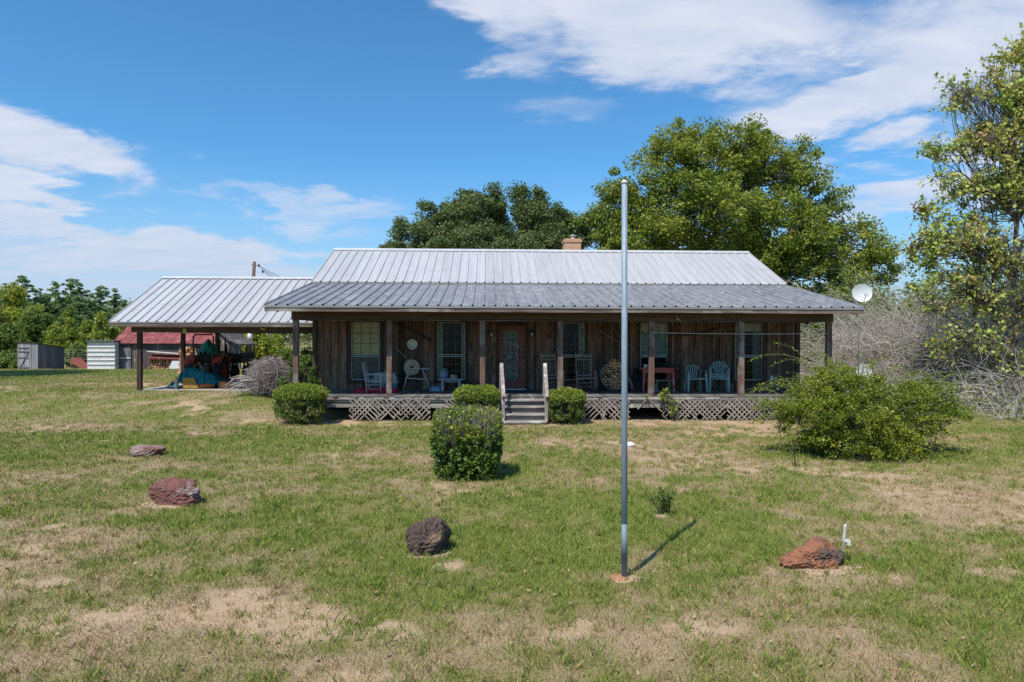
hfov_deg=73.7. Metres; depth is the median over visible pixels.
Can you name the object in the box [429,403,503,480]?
square shrub
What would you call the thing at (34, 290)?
pine tree
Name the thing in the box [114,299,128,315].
pine tree
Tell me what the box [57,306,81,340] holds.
sapling
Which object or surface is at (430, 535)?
rock
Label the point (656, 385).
stool
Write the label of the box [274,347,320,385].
leafy shrub
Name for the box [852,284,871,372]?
satellite dish
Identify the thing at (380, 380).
chair
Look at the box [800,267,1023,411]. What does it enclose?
bare bush
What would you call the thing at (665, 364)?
coiled hose
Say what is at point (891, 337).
bare bush
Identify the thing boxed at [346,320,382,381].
window
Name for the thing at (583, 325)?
window
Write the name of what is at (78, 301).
pine tree
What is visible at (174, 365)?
leaning panel
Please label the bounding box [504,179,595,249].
evergreen tree
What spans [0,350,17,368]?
sapling
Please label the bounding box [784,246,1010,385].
bare bush
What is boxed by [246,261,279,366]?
utility pole
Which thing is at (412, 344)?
enamel basin
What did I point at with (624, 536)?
metal pole
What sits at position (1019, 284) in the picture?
scrub tree
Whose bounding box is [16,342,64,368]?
wooden shed
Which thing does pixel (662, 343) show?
window
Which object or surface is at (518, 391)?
door mat
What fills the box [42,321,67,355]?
sapling
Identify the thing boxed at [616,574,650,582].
bare earth
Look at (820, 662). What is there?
fallen leaves
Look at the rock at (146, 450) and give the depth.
13.20 m
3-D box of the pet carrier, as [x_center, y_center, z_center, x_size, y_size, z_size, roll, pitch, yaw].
[-3.828,1.206,20.707,0.770,0.595,0.479,0,0,-2]
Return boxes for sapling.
[0,322,31,355]
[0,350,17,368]
[13,307,51,343]
[42,313,63,343]
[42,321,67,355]
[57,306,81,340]
[61,316,83,348]
[64,341,86,366]
[78,318,94,347]
[85,311,112,344]
[105,327,121,339]
[240,333,257,359]
[243,333,279,361]
[263,333,287,359]
[299,346,311,361]
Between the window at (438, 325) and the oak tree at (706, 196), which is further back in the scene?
the oak tree at (706, 196)
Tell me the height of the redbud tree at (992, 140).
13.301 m
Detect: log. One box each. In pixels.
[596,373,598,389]
[627,375,633,390]
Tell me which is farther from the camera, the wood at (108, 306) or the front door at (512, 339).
the wood at (108, 306)
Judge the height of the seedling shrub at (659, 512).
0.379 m
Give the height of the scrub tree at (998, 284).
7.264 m
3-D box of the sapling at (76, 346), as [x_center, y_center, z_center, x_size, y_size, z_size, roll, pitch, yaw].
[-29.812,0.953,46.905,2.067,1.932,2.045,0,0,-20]
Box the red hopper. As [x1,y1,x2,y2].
[64,358,86,368]
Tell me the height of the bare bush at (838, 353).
5.003 m
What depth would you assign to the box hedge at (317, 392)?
18.00 m
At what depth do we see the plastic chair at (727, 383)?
20.83 m
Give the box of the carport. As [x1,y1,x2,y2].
[108,276,312,392]
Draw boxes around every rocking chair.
[539,352,564,390]
[574,352,595,390]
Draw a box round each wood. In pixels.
[23,298,131,339]
[241,333,311,344]
[880,284,1010,334]
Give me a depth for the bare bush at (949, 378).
24.72 m
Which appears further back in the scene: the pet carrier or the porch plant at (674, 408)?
the pet carrier
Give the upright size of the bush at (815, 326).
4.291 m
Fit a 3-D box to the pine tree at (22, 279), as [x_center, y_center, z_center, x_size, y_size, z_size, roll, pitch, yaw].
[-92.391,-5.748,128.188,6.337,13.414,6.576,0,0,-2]
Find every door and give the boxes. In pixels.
[119,347,130,368]
[499,326,525,388]
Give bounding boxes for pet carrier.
[372,371,398,388]
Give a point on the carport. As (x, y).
(217, 305)
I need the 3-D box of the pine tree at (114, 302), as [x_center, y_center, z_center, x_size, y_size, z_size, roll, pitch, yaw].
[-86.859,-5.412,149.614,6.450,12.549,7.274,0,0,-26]
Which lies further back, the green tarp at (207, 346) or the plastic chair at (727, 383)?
the green tarp at (207, 346)
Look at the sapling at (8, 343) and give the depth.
50.34 m
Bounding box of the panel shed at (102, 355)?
[85,340,120,368]
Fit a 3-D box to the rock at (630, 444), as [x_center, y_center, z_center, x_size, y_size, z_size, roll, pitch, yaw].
[2.506,2.219,14.642,0.283,0.117,0.229,0,0,-2]
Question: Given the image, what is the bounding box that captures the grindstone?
[403,359,429,390]
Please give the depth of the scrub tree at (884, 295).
32.99 m
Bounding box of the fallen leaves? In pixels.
[0,434,1023,681]
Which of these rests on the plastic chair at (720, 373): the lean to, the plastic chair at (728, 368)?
the plastic chair at (728, 368)
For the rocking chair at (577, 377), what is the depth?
20.77 m
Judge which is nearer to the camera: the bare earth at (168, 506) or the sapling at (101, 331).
the bare earth at (168, 506)
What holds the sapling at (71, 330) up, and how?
on the ground at (240, 599)
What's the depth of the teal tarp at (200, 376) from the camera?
23.65 m
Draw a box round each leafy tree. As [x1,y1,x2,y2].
[800,283,888,365]
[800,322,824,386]
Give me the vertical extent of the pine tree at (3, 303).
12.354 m
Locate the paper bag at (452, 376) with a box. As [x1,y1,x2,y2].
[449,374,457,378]
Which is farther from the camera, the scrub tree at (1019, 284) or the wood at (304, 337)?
the wood at (304, 337)
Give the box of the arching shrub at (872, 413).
[745,341,992,466]
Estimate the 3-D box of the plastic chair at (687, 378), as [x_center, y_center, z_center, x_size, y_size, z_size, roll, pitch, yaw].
[5.514,1.132,20.577,0.645,0.808,0.578,0,0,-2]
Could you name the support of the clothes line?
attached to the farmhouse
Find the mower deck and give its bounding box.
[174,377,230,388]
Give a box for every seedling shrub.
[645,489,663,513]
[654,486,676,513]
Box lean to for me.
[147,351,179,368]
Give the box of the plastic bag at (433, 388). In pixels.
[430,385,440,390]
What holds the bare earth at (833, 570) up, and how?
on the ground at (240, 599)
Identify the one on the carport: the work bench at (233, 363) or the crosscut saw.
the work bench at (233, 363)
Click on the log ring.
(601, 380)
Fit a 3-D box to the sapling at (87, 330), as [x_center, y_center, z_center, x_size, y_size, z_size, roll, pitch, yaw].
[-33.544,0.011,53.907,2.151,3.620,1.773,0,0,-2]
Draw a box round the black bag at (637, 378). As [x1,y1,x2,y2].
[630,368,644,390]
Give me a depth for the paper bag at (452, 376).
20.62 m
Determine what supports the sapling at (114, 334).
on the ground at (240, 599)
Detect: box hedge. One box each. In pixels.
[270,382,329,423]
[451,384,500,418]
[548,386,587,423]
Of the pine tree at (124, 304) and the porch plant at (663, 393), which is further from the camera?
the pine tree at (124, 304)
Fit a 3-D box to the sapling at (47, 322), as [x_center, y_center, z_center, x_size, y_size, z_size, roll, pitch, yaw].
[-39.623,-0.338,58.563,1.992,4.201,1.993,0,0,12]
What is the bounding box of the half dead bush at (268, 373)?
[222,354,306,396]
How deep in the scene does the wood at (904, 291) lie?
68.65 m
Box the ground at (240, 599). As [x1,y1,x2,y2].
[0,337,1023,681]
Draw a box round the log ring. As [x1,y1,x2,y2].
[599,363,628,390]
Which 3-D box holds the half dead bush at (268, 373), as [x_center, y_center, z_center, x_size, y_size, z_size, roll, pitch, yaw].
[-7.786,1.100,22.130,2.672,1.378,1.768,0,0,-2]
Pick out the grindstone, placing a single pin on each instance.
(411, 366)
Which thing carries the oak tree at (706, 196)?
on the ground at (240, 599)
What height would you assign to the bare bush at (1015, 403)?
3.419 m
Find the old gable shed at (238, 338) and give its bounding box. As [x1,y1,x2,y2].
[220,333,256,368]
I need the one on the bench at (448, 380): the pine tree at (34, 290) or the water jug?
the water jug
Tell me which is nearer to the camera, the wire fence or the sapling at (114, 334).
the wire fence
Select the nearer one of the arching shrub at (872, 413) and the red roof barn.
the arching shrub at (872, 413)
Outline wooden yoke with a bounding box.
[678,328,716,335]
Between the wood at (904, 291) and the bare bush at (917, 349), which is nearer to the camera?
the bare bush at (917, 349)
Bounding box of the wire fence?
[12,350,86,367]
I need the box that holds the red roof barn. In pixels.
[113,327,238,369]
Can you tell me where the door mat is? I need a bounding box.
[506,390,530,391]
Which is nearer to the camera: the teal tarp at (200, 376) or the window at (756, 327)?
the window at (756, 327)
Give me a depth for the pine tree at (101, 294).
142.61 m
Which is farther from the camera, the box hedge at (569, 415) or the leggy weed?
the box hedge at (569, 415)
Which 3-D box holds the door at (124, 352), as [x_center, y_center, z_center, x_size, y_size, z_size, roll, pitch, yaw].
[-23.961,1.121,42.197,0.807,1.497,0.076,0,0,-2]
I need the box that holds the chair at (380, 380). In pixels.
[362,362,383,392]
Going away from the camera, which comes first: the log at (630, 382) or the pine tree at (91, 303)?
the log at (630, 382)
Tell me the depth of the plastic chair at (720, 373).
20.84 m
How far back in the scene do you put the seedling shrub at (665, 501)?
9.00 m
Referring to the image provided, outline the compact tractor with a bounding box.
[184,334,239,380]
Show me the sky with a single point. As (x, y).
(142, 142)
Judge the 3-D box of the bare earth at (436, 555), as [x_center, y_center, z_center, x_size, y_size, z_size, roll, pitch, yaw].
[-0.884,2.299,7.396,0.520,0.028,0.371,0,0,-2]
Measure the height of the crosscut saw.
0.654 m
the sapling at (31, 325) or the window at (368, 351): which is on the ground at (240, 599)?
the sapling at (31, 325)
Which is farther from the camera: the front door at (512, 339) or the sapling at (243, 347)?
the sapling at (243, 347)
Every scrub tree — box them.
[836,283,919,346]
[894,270,972,340]
[944,258,1023,344]
[1005,269,1023,336]
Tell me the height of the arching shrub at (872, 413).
2.409 m
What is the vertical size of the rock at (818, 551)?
0.350 m
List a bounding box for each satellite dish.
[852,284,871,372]
[856,363,871,388]
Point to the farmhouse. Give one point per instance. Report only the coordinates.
(500, 319)
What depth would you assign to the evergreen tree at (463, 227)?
35.03 m
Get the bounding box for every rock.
[130,444,165,456]
[148,477,201,506]
[405,516,451,556]
[627,442,634,446]
[779,536,844,568]
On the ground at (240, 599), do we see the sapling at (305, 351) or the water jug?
the sapling at (305, 351)
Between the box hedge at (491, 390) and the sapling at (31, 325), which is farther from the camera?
the sapling at (31, 325)
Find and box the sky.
[0,0,1023,336]
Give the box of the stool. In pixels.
[654,380,671,390]
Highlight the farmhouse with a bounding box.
[264,235,864,424]
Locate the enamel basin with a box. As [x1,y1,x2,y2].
[407,339,417,349]
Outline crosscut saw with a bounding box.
[393,321,431,340]
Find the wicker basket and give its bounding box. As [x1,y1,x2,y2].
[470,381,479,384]
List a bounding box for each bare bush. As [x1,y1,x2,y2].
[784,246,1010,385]
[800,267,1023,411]
[800,280,1003,406]
[808,250,1023,414]
[833,264,1023,415]
[885,349,1012,404]
[890,320,1023,421]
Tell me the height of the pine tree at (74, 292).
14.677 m
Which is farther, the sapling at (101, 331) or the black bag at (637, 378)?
the sapling at (101, 331)
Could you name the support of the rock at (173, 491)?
on the bare earth at (168, 506)
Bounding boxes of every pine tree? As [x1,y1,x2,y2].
[0,283,13,318]
[5,275,43,317]
[28,288,50,325]
[33,293,57,326]
[40,281,66,321]
[58,278,85,326]
[64,282,93,326]
[80,292,98,326]
[90,285,113,330]
[106,288,121,324]
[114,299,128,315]
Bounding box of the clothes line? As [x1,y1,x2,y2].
[651,332,827,333]
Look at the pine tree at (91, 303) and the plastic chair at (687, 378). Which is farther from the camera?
the pine tree at (91, 303)
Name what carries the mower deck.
on the carport
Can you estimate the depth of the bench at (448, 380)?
20.57 m
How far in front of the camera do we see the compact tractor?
25.65 m
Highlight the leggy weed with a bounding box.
[790,441,799,466]
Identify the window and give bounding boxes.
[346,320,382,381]
[433,321,468,382]
[553,321,588,382]
[637,322,671,382]
[731,321,766,382]
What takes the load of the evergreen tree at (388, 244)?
on the ground at (240, 599)
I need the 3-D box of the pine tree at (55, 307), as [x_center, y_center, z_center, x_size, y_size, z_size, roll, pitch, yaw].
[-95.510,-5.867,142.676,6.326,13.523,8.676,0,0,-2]
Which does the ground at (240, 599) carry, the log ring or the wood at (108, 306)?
the wood at (108, 306)
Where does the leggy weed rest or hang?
on the ground at (240, 599)
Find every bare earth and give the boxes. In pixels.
[139,502,182,507]
[409,549,449,558]
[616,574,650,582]
[791,564,863,574]
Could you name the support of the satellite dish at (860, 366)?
on the ground at (240, 599)
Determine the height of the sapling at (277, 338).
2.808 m
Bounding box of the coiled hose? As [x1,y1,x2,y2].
[654,363,677,375]
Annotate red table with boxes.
[636,367,678,391]
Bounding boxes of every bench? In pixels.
[226,344,253,381]
[439,378,462,390]
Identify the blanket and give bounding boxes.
[350,386,400,392]
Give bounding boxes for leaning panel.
[169,361,179,368]
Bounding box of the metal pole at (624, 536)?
[609,180,629,581]
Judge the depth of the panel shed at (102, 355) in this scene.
41.62 m
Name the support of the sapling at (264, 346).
on the ground at (240, 599)
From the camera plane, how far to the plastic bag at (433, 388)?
20.54 m
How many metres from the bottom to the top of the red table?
0.724 m
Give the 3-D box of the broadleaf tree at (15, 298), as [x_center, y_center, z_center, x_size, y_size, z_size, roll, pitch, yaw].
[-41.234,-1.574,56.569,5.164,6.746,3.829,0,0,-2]
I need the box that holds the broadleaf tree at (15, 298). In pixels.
[0,282,44,336]
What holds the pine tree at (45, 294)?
on the ground at (240, 599)
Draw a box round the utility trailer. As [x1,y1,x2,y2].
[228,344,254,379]
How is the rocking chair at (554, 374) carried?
on the farmhouse
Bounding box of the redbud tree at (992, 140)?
[896,22,1023,400]
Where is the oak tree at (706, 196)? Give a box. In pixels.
[567,112,908,310]
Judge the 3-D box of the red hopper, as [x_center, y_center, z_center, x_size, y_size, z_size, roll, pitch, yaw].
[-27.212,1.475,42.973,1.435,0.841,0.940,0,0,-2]
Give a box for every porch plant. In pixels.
[658,387,669,410]
[668,394,679,420]
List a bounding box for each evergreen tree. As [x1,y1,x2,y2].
[378,238,407,247]
[386,180,529,248]
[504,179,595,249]
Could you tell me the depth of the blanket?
19.89 m
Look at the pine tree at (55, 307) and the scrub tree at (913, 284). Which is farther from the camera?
the pine tree at (55, 307)
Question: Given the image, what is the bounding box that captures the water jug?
[439,368,448,378]
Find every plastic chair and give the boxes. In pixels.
[684,365,707,392]
[708,361,729,375]
[708,363,729,377]
[708,365,729,391]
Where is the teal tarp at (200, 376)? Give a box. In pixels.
[166,367,222,386]
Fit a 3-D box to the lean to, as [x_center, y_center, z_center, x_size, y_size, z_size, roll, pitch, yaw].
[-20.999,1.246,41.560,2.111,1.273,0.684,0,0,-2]
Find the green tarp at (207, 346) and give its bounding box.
[197,339,219,355]
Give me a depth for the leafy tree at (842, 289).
33.80 m

